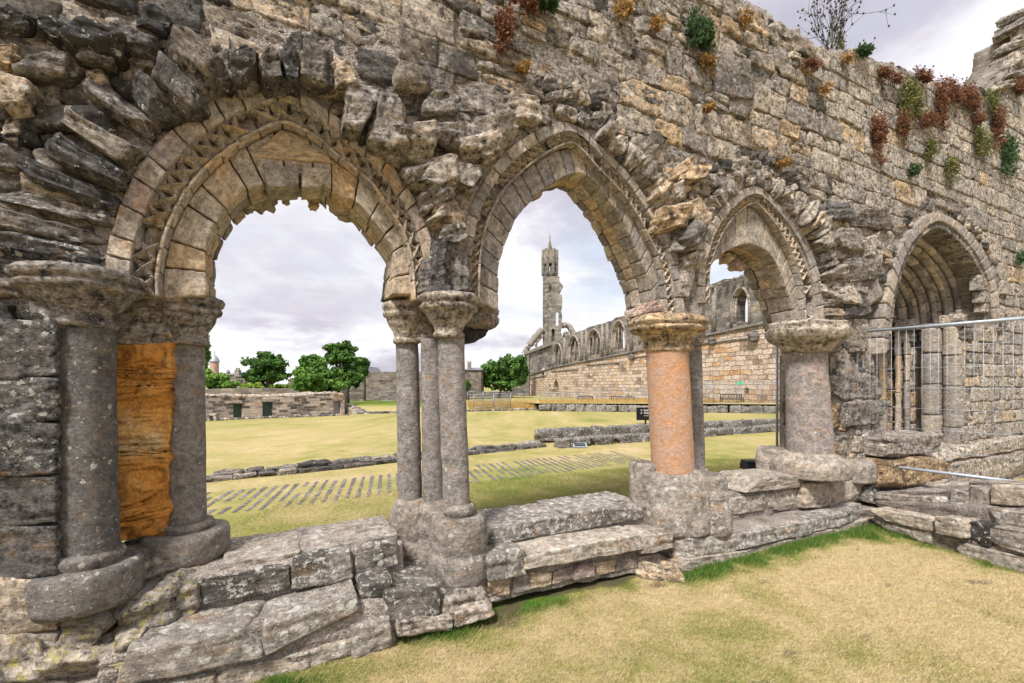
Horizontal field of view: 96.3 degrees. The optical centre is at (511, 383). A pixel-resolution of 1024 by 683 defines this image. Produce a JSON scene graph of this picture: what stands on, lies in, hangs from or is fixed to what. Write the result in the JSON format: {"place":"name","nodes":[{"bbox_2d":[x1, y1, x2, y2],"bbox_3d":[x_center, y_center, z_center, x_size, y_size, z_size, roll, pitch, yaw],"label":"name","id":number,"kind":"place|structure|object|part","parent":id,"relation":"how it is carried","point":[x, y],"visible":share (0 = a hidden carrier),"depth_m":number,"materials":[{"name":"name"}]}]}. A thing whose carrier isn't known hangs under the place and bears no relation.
{"place":"outdoors","nodes":[
{"label":"outdoors","id":0,"kind":"place"},
{"bbox_2d":[345,400,421,411],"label":"grass bank","id":1,"kind":"structure","parent":0,"point":[372,405],"depth_m":44.56,"materials":[{"name":"green plant"}]},
{"bbox_2d":[322,340,370,402],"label":"broadleaf tree","id":2,"kind":"object","parent":1,"relation":"on","point":[351,365],"visible":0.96,"depth_m":49.41,"materials":[{"name":"green plant"}]},
{"bbox_2d":[368,367,381,371],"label":"stone house","id":3,"kind":"structure","parent":1,"relation":"on","point":[373,369],"depth_m":80.57,"materials":[{"name":"stone"}]},
{"bbox_2d":[335,371,421,401],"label":"tall precinct wall","id":4,"kind":"structure","parent":1,"relation":"on","point":[377,383],"depth_m":66.00,"materials":[{"name":"grey stone"}]},
{"bbox_2d":[379,391,395,400],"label":"fence panel","id":5,"kind":"object","parent":1,"relation":"on","point":[392,398],"visible":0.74,"depth_m":59.98,"materials":[{"name":"grey metal"}]},
{"bbox_2d":[465,379,471,399],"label":"shrub","id":6,"kind":"object","parent":1,"relation":"on","point":[468,386],"visible":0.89,"depth_m":77.81,"materials":[{"name":"green plant"}]},
{"bbox_2d":[207,451,642,514],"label":"paving","id":7,"kind":"structure","parent":0,"point":[295,485],"depth_m":9.41,"materials":[{"name":"grey stone"}]},
{"bbox_2d":[466,391,512,396],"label":"precinct wall","id":8,"kind":"structure","parent":0,"point":[476,394],"depth_m":95.00,"materials":[{"name":"grey stone"}]},
{"bbox_2d":[230,458,752,536],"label":"grass","id":9,"kind":"structure","parent":0,"point":[500,494],"depth_m":8.36,"materials":[{"name":"plant"}]},
{"bbox_2d":[121,385,1023,682],"bbox_3d":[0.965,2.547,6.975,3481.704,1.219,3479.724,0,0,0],"label":"ground","id":10,"kind":"structure","parent":0,"point":[247,443],"depth_m":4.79,"materials":[{"name":"green plant"}]},
{"bbox_2d":[0,553,201,682],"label":"rubble footing","id":11,"kind":"object","parent":10,"relation":"on","point":[165,595],"visible":0.62,"depth_m":2.77,"materials":[{"name":"yellow stone"}]},
{"bbox_2d":[3,260,229,622],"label":"clustered pier","id":12,"kind":"structure","parent":11,"relation":"on","point":[132,422],"depth_m":2.95,"materials":[{"name":"stone"}]},
{"bbox_2d":[205,335,211,369],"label":"broadleaf tree","id":13,"kind":"object","parent":10,"relation":"on","point":[207,355],"visible":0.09,"depth_m":55.94,"materials":[{"name":"green plant"}]},
{"bbox_2d":[206,413,219,420],"bbox_3d":[-19.186,2.133,29.459,0.649,0.480,0.400,0,0,0],"label":"slab bench","id":14,"kind":"object","parent":10,"relation":"on","point":[210,416],"visible":0.91,"depth_m":29.33,"materials":[{"name":"grey stone"}]},
{"bbox_2d":[209,351,219,374],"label":"domed tower","id":15,"kind":"structure","parent":10,"relation":"on","point":[214,361],"depth_m":119.29,"materials":[{"name":"beige stone"}]},
{"bbox_2d":[205,368,242,388],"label":"bushy tree","id":16,"kind":"object","parent":10,"relation":"on","point":[220,380],"visible":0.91,"depth_m":51.47,"materials":[{"name":"green plant"}]},
{"bbox_2d":[226,370,242,381],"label":"town house","id":17,"kind":"structure","parent":10,"relation":"on","point":[232,378],"depth_m":110.00,"materials":[{"name":"stone"}]},
{"bbox_2d":[234,368,251,387],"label":"town house","id":18,"kind":"structure","parent":10,"relation":"on","point":[237,373],"depth_m":100.30,"materials":[{"name":"stone"}]},
{"bbox_2d":[240,382,264,387],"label":"shrub","id":19,"kind":"object","parent":10,"relation":"on","point":[255,385],"visible":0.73,"depth_m":49.54,"materials":[{"name":"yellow plant"}]},
{"bbox_2d":[205,388,302,394],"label":"precinct wall","id":20,"kind":"structure","parent":10,"relation":"on","point":[260,391],"depth_m":46.00,"materials":[{"name":"grey stone"}]},
{"bbox_2d":[75,516,439,682],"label":"stone bench","id":21,"kind":"object","parent":10,"relation":"on","point":[298,599],"visible":0.91,"depth_m":3.25,"materials":[{"name":"grey stone"}]},
{"bbox_2d":[239,351,291,387],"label":"round tree","id":22,"kind":"object","parent":10,"relation":"on","point":[268,367],"visible":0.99,"depth_m":59.04,"materials":[{"name":"green plant"}]},
{"bbox_2d":[205,391,348,420],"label":"range","id":23,"kind":"structure","parent":10,"relation":"on","point":[227,406],"depth_m":33.26,"materials":[{"name":"stone"}]},
{"bbox_3d":[-18.940,1.877,31.603,0.175,1.067,0.600,0,0,42],"label":"door","id":24,"kind":"part","parent":23,"relation":"part of","materials":[{"name":"wood"}]},
{"bbox_3d":[-17.653,1.858,33.037,0.175,1.139,0.764,0,0,42],"label":"door","id":25,"kind":"part","parent":23,"relation":"part of","materials":[{"name":"wood"}]},
{"bbox_3d":[-14.170,1.949,36.949,0.543,1.178,0.491,0,0,0],"label":"door","id":26,"kind":"part","parent":23,"relation":"part of","materials":[{"name":"grey wood"}]},
{"bbox_2d":[269,383,290,388],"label":"shrub","id":27,"kind":"object","parent":10,"relation":"on","point":[277,386],"visible":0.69,"depth_m":49.67,"materials":[{"name":"green plant"}]},
{"bbox_2d":[290,353,350,392],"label":"broadleaf tree","id":28,"kind":"object","parent":10,"relation":"on","point":[312,372],"visible":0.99,"depth_m":43.07,"materials":[{"name":"green plant"}]},
{"bbox_2d":[349,376,365,400],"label":"tall precinct wall","id":29,"kind":"structure","parent":10,"relation":"on","point":[358,393],"depth_m":62.00,"materials":[{"name":"grey stone"}]},
{"bbox_2d":[345,404,370,413],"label":"rubble steps","id":30,"kind":"structure","parent":10,"relation":"on","point":[351,409],"depth_m":37.65,"materials":[{"name":"grey stone"}]},
{"bbox_2d":[206,440,546,482],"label":"cloister kerb","id":31,"kind":"structure","parent":10,"relation":"on","point":[309,466],"depth_m":11.20,"materials":[{"name":"stone"}]},
{"bbox_2d":[382,233,499,636],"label":"clustered pier","id":32,"kind":"structure","parent":10,"relation":"on","point":[439,526],"depth_m":3.90,"materials":[{"name":"stone"}]},
{"bbox_2d":[366,408,536,413],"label":"lawn kerb","id":33,"kind":"structure","parent":10,"relation":"on","point":[468,410],"depth_m":42.36,"materials":[{"name":"stone"}]},
{"bbox_2d":[465,361,483,391],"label":"stone house","id":34,"kind":"structure","parent":10,"relation":"on","point":[474,377],"depth_m":80.00,"materials":[{"name":"stone"}]},
{"bbox_2d":[467,391,482,400],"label":"fence panel","id":35,"kind":"object","parent":10,"relation":"on","point":[475,398],"visible":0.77,"depth_m":58.91,"materials":[{"name":"grey metal"}]},
{"bbox_2d":[473,394,492,407],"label":"fence panel","id":36,"kind":"object","parent":10,"relation":"on","point":[485,401],"visible":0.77,"depth_m":44.90,"materials":[{"name":"grey metal"}]},
{"bbox_2d":[483,391,510,400],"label":"fence panel","id":37,"kind":"object","parent":10,"relation":"on","point":[494,395],"visible":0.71,"depth_m":58.80,"materials":[{"name":"grey metal"}]},
{"bbox_2d":[467,399,536,409],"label":"dry grass","id":38,"kind":"structure","parent":10,"relation":"on","point":[522,404],"depth_m":47.48,"materials":[{"name":"yellow plant"}]},
{"bbox_2d":[493,393,510,407],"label":"fence panel","id":39,"kind":"object","parent":10,"relation":"on","point":[505,396],"visible":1,"depth_m":44.66,"materials":[{"name":"grey metal"}]},
{"bbox_2d":[480,352,529,397],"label":"broadleaf tree","id":40,"kind":"object","parent":10,"relation":"on","point":[502,373],"visible":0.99,"depth_m":86.83,"materials":[{"name":"green plant"}]},
{"bbox_2d":[0,0,1023,647],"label":"ruined arcade wall","id":41,"kind":"structure","parent":10,"relation":"on","point":[158,146],"depth_m":4.27,"materials":[{"name":"stone"}]},
{"bbox_2d":[492,2,518,55],"bbox_3d":[-0.055,-3.185,4.100,0.230,0.500,0.222,0,0,-22],"label":"sedum tuft","id":42,"kind":"object","parent":41,"relation":"attached to","point":[504,23],"visible":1,"depth_m":4.08,"materials":[{"name":"brown plant"}]},
{"bbox_2d":[505,0,539,14],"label":"sedum tuft","id":43,"kind":"object","parent":41,"relation":"attached to","point":[530,5],"visible":1,"depth_m":4.22,"materials":[{"name":"brown plant"}]},
{"bbox_2d":[513,57,531,75],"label":"dry tuft","id":44,"kind":"object","parent":41,"relation":"attached to","point":[523,67],"visible":1,"depth_m":4.17,"materials":[{"name":"yellow plant"}]},
{"bbox_2d":[537,0,560,14],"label":"herb tuft","id":45,"kind":"object","parent":41,"relation":"attached to","point":[551,6],"visible":0.98,"depth_m":4.32,"materials":[{"name":"green plant"}]},
{"bbox_2d":[612,0,635,24],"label":"dry tuft","id":46,"kind":"object","parent":41,"relation":"attached to","point":[624,9],"visible":1,"depth_m":4.71,"materials":[{"name":"yellow plant"}]},
{"bbox_2d":[648,10,666,35],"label":"dry tuft","id":47,"kind":"object","parent":41,"relation":"attached to","point":[654,23],"visible":1,"depth_m":4.90,"materials":[{"name":"yellow plant"}]},
{"bbox_2d":[684,3,716,64],"bbox_3d":[2.188,-3.978,5.215,0.484,0.599,0.235,0,0,-29],"label":"herb tuft","id":48,"kind":"object","parent":41,"relation":"attached to","point":[704,33],"visible":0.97,"depth_m":5.18,"materials":[{"name":"green plant"}]},
{"bbox_2d":[699,49,717,78],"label":"dry tuft","id":49,"kind":"object","parent":41,"relation":"attached to","point":[705,57],"visible":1,"depth_m":5.27,"materials":[{"name":"yellow plant"}]},
{"bbox_2d":[702,100,716,114],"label":"dry tuft","id":50,"kind":"object","parent":41,"relation":"attached to","point":[707,109],"visible":1,"depth_m":5.26,"materials":[{"name":"yellow plant"}]},
{"bbox_2d":[738,6,755,29],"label":"dry tuft","id":51,"kind":"object","parent":41,"relation":"attached to","point":[745,20],"visible":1,"depth_m":5.55,"materials":[{"name":"plant"}]},
{"bbox_2d":[775,156,794,168],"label":"dry tuft","id":52,"kind":"object","parent":41,"relation":"attached to","point":[784,162],"visible":1,"depth_m":5.87,"materials":[{"name":"plant"}]},
{"bbox_2d":[801,55,823,72],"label":"sedum tuft","id":53,"kind":"object","parent":41,"relation":"attached to","point":[814,64],"visible":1,"depth_m":6.16,"materials":[{"name":"brown plant"}]},
{"bbox_2d":[816,80,834,97],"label":"dry tuft","id":54,"kind":"object","parent":41,"relation":"attached to","point":[824,89],"visible":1,"depth_m":6.28,"materials":[{"name":"yellow plant"}]},
{"bbox_2d":[829,21,846,49],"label":"herb tuft","id":55,"kind":"object","parent":41,"relation":"attached to","point":[841,44],"visible":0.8,"depth_m":6.69,"materials":[{"name":"green plant"}]},
{"bbox_2d":[797,0,895,50],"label":"dry weed","id":56,"kind":"object","parent":41,"relation":"on","point":[831,18],"visible":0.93,"depth_m":6.74,"materials":[{"name":"grey plant"}]},
{"bbox_2d":[839,49,854,69],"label":"dry tuft","id":57,"kind":"object","parent":41,"relation":"attached to","point":[847,59],"visible":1,"depth_m":6.53,"materials":[{"name":"yellow plant"}]},
{"bbox_2d":[853,42,876,58],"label":"herb tuft","id":58,"kind":"object","parent":41,"relation":"attached to","point":[865,49],"visible":1,"depth_m":6.70,"materials":[{"name":"green plant"}]},
{"bbox_2d":[869,109,890,164],"bbox_3d":[5.532,-3.746,6.892,0.398,0.851,0.209,0,0,-21],"label":"sedum tuft","id":59,"kind":"object","parent":41,"relation":"attached to","point":[878,132],"visible":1,"depth_m":6.89,"materials":[{"name":"brown plant"}]},
{"bbox_2d":[874,65,904,85],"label":"sedum tuft","id":60,"kind":"object","parent":41,"relation":"attached to","point":[885,72],"visible":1,"depth_m":7.00,"materials":[{"name":"brown plant"}]},
{"bbox_2d":[895,109,913,145],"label":"sedum tuft","id":61,"kind":"object","parent":41,"relation":"attached to","point":[902,121],"visible":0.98,"depth_m":7.22,"materials":[{"name":"brown plant"}]},
{"bbox_2d":[896,73,927,137],"bbox_3d":[6.412,-4.459,7.331,0.682,1.040,0.220,0,0,-27],"label":"olive tuft","id":62,"kind":"object","parent":41,"relation":"attached to","point":[911,94],"visible":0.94,"depth_m":7.29,"materials":[{"name":"green plant"}]},
{"bbox_2d":[907,162,923,176],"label":"herb tuft","id":63,"kind":"object","parent":41,"relation":"attached to","point":[914,170],"visible":1,"depth_m":7.36,"materials":[{"name":"green plant"}]},
{"bbox_2d":[912,65,934,83],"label":"sedum tuft","id":64,"kind":"object","parent":41,"relation":"attached to","point":[927,76],"visible":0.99,"depth_m":7.48,"materials":[{"name":"brown plant"}]},
{"bbox_2d":[917,109,940,129],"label":"sedum tuft","id":65,"kind":"object","parent":41,"relation":"attached to","point":[930,118],"visible":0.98,"depth_m":7.55,"materials":[{"name":"brown plant"}]},
{"bbox_2d":[924,135,940,164],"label":"olive tuft","id":66,"kind":"object","parent":41,"relation":"attached to","point":[931,150],"visible":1,"depth_m":7.62,"materials":[{"name":"green plant"}]},
{"bbox_2d":[931,72,950,130],"bbox_3d":[7.327,-4.832,7.790,0.455,1.030,0.203,0,0,-29],"label":"sedum tuft","id":67,"kind":"object","parent":41,"relation":"attached to","point":[942,103],"visible":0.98,"depth_m":7.79,"materials":[{"name":"brown plant"}]},
{"bbox_2d":[942,152,961,183],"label":"olive tuft","id":68,"kind":"object","parent":41,"relation":"attached to","point":[950,162],"visible":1,"depth_m":7.94,"materials":[{"name":"green plant"}]},
{"bbox_2d":[946,74,962,103],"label":"sedum tuft","id":69,"kind":"object","parent":41,"relation":"attached to","point":[954,91],"visible":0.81,"depth_m":7.92,"materials":[{"name":"brown plant"}]},
{"bbox_2d":[953,80,982,111],"bbox_3d":[8.257,-5.224,8.246,1.086,0.582,0.232,0,0,-26],"label":"sedum tuft","id":70,"kind":"object","parent":41,"relation":"attached to","point":[973,102],"visible":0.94,"depth_m":8.23,"materials":[{"name":"brown plant"}]},
{"bbox_2d":[971,110,987,124],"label":"sedum tuft","id":71,"kind":"object","parent":41,"relation":"attached to","point":[979,118],"visible":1,"depth_m":8.41,"materials":[{"name":"brown plant"}]},
{"bbox_2d":[973,124,995,157],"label":"olive tuft","id":72,"kind":"object","parent":41,"relation":"attached to","point":[981,138],"visible":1,"depth_m":8.48,"materials":[{"name":"green plant"}]},
{"bbox_2d":[984,87,1001,116],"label":"olive tuft","id":73,"kind":"object","parent":41,"relation":"attached to","point":[992,98],"visible":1,"depth_m":8.69,"materials":[{"name":"green plant"}]},
{"bbox_2d":[989,102,1008,148],"bbox_3d":[9.421,-4.956,8.826,0.578,0.989,0.223,0,0,-26],"label":"sedum tuft","id":74,"kind":"object","parent":41,"relation":"attached to","point":[998,121],"visible":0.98,"depth_m":8.79,"materials":[{"name":"brown plant"}]},
{"bbox_2d":[999,128,1021,179],"bbox_3d":[9.894,-4.536,9.072,0.646,1.016,0.236,0,0,-24],"label":"herb tuft","id":75,"kind":"object","parent":41,"relation":"attached to","point":[1009,153],"visible":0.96,"depth_m":9.03,"materials":[{"name":"green plant"}]},
{"bbox_2d":[1011,75,1023,96],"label":"sedum tuft","id":76,"kind":"object","parent":41,"relation":"attached to","point":[1018,87],"visible":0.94,"depth_m":9.24,"materials":[{"name":"brown plant"}]},
{"bbox_2d":[1014,249,1023,266],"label":"herb tuft","id":77,"kind":"object","parent":41,"relation":"attached to","point":[1020,257],"visible":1,"depth_m":9.33,"materials":[{"name":"green plant"}]},
{"bbox_2d":[479,491,672,602],"bbox_3d":[0.534,1.683,4.695,2.140,0.807,0.960,0,0,-27],"label":"stone bench","id":78,"kind":"object","parent":10,"relation":"on","point":[546,544],"visible":0.9,"depth_m":4.41,"materials":[{"name":"grey stone"}]},
{"bbox_2d":[573,443,586,446],"bbox_3d":[2.285,2.057,15.440,0.464,0.130,0.260,0,0,0],"label":"ground plaque","id":79,"kind":"object","parent":10,"relation":"on","point":[579,444],"visible":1,"depth_m":15.39,"materials":[{"name":"metal"}]},
{"bbox_2d":[628,389,646,404],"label":"fence panel","id":80,"kind":"object","parent":10,"relation":"on","point":[638,393],"visible":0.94,"depth_m":56.48,"materials":[{"name":"grey metal"}]},
{"bbox_2d":[636,407,648,423],"bbox_3d":[8.066,1.872,26.766,1.676,1.012,0.110,0,0,-7],"label":"information sign","id":81,"kind":"object","parent":10,"relation":"on","point":[642,413],"visible":0.41,"depth_m":26.66,"materials":[{"name":"black metal"}]},
{"bbox_2d":[534,418,778,447],"bbox_3d":[7.671,2.001,19.660,14.895,0.716,2.032,0,0,-29],"label":"cloister bench","id":82,"kind":"object","parent":10,"relation":"on","point":[565,437],"visible":0.67,"depth_m":17.95,"materials":[{"name":"stone"}]},
{"bbox_2d":[539,404,778,413],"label":"retaining wall","id":83,"kind":"structure","parent":10,"relation":"on","point":[632,408],"depth_m":41.04,"materials":[{"name":"stone"}]},
{"bbox_2d":[634,555,684,582],"bbox_3d":[1.516,1.890,4.699,0.530,0.204,0.439,0,0,12],"label":"loose stone","id":84,"kind":"object","parent":10,"relation":"on","point":[667,569],"visible":0.7,"depth_m":4.54,"materials":[{"name":"stone"}]},
{"bbox_2d":[511,274,912,407],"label":"nave wall","id":85,"kind":"structure","parent":10,"relation":"on","point":[598,359],"depth_m":65.65,"materials":[{"name":"stone"}]},
{"bbox_2d":[541,235,562,344],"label":"turret","id":86,"kind":"object","parent":85,"relation":"on","point":[552,295],"visible":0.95,"depth_m":117.11,"materials":[{"name":"stone"}]},
{"bbox_2d":[552,342,562,365],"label":"window frame","id":87,"kind":"structure","parent":85,"relation":"in","point":[556,345],"depth_m":96.46,"materials":[{"name":"grey stone"}]},
{"bbox_2d":[566,335,579,362],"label":"window frame","id":88,"kind":"structure","parent":85,"relation":"in","point":[572,337],"depth_m":89.13,"materials":[{"name":"grey stone"}]},
{"bbox_2d":[587,328,600,355],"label":"window frame","id":89,"kind":"structure","parent":85,"relation":"in","point":[591,333],"depth_m":80.63,"materials":[{"name":"grey stone"}]},
{"bbox_2d":[610,320,626,350],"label":"window frame","id":90,"kind":"structure","parent":85,"relation":"in","point":[616,325],"depth_m":72.33,"materials":[{"name":"grey stone"}]},
{"bbox_2d":[730,286,750,325],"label":"window frame","id":91,"kind":"structure","parent":85,"relation":"in","point":[733,307],"depth_m":48.74,"materials":[{"name":"grey stone"}]},
{"bbox_2d":[740,459,755,468],"bbox_3d":[4.500,1.518,8.600,0.310,0.165,0.300,0,0,0],"label":"rubber block","id":92,"kind":"object","parent":10,"relation":"on","point":[747,463],"depth_m":8.57,"materials":[{"name":"black rubber"}]},
{"bbox_2d":[658,468,875,571],"bbox_3d":[3.800,1.702,6.288,5.056,1.055,0.991,0,0,-27],"label":"stone bench","id":93,"kind":"object","parent":10,"relation":"on","point":[768,506],"visible":0.73,"depth_m":5.81,"materials":[{"name":"grey stone"}]},
{"bbox_2d":[628,300,733,538],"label":"clustered pier","id":94,"kind":"structure","parent":93,"relation":"on","point":[677,489],"depth_m":4.96,"materials":[{"name":"stone"}]},
{"bbox_2d":[755,319,877,483],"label":"round column","id":95,"kind":"structure","parent":93,"relation":"on","point":[806,347],"depth_m":6.12,"materials":[{"name":"stone"}]},
{"bbox_2d":[776,347,911,446],"bbox_3d":[7.147,0.255,9.600,5.612,1.950,0.042,0,0,-30],"label":"fence panel","id":96,"kind":"object","parent":10,"relation":"on","point":[777,388],"visible":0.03,"depth_m":8.19,"materials":[{"name":"metal"}]},
{"bbox_2d":[857,429,1023,572],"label":"side wall","id":97,"kind":"structure","parent":10,"relation":"on","point":[975,517],"depth_m":5.99,"materials":[{"name":"stone"}]},
{"bbox_2d":[855,317,1023,480],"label":"fence panel","id":98,"kind":"object","parent":97,"relation":"on","point":[983,388],"visible":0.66,"depth_m":6.09,"materials":[{"name":"metal"}]},
{"bbox_2d":[208,0,1023,384],"label":"sky","id":99,"kind":"structure","parent":0,"point":[293,281],"materials":[{"name":"white"}]},
{"bbox_2d":[517,398,778,403],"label":"terrace","id":100,"kind":"structure","parent":0,"point":[647,403],"depth_m":41.81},
{"bbox_2d":[587,391,608,399],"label":"fence panel","id":101,"kind":"object","parent":100,"relation":"on","point":[603,397],"visible":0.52,"depth_m":59.84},
{"bbox_2d":[614,390,628,404],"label":"fence panel","id":102,"kind":"object","parent":100,"relation":"on","point":[625,396],"visible":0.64,"depth_m":57.88,"materials":[{"name":"grey metal"}]},
{"bbox_2d":[611,396,634,399],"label":"park bench","id":103,"kind":"object","parent":100,"relation":"on","point":[621,397],"visible":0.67,"depth_m":58.20,"materials":[{"name":"brown wood"}]},
{"bbox_2d":[539,397,773,402],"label":"dry grass","id":104,"kind":"structure","parent":100,"relation":"on","point":[632,400],"depth_m":46.32,"materials":[{"name":"yellow plant"}]},
{"bbox_2d":[703,381,713,402],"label":"fence panel","id":105,"kind":"object","parent":100,"relation":"on","point":[709,391],"visible":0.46,"depth_m":42.69,"materials":[{"name":"grey metal"}]},
{"bbox_2d":[714,381,736,402],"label":"fence panel","id":106,"kind":"object","parent":100,"relation":"on","point":[723,390],"visible":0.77,"depth_m":42.82,"materials":[{"name":"grey metal"}]},
{"bbox_2d":[720,394,743,402],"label":"park bench","id":107,"kind":"object","parent":100,"relation":"on","point":[741,399],"visible":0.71,"depth_m":44.67,"materials":[{"name":"brown wood"}]},
{"bbox_2d":[737,381,761,402],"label":"fence panel","id":108,"kind":"object","parent":100,"relation":"on","point":[745,391],"visible":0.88,"depth_m":42.84,"materials":[{"name":"grey metal"}]}
]}

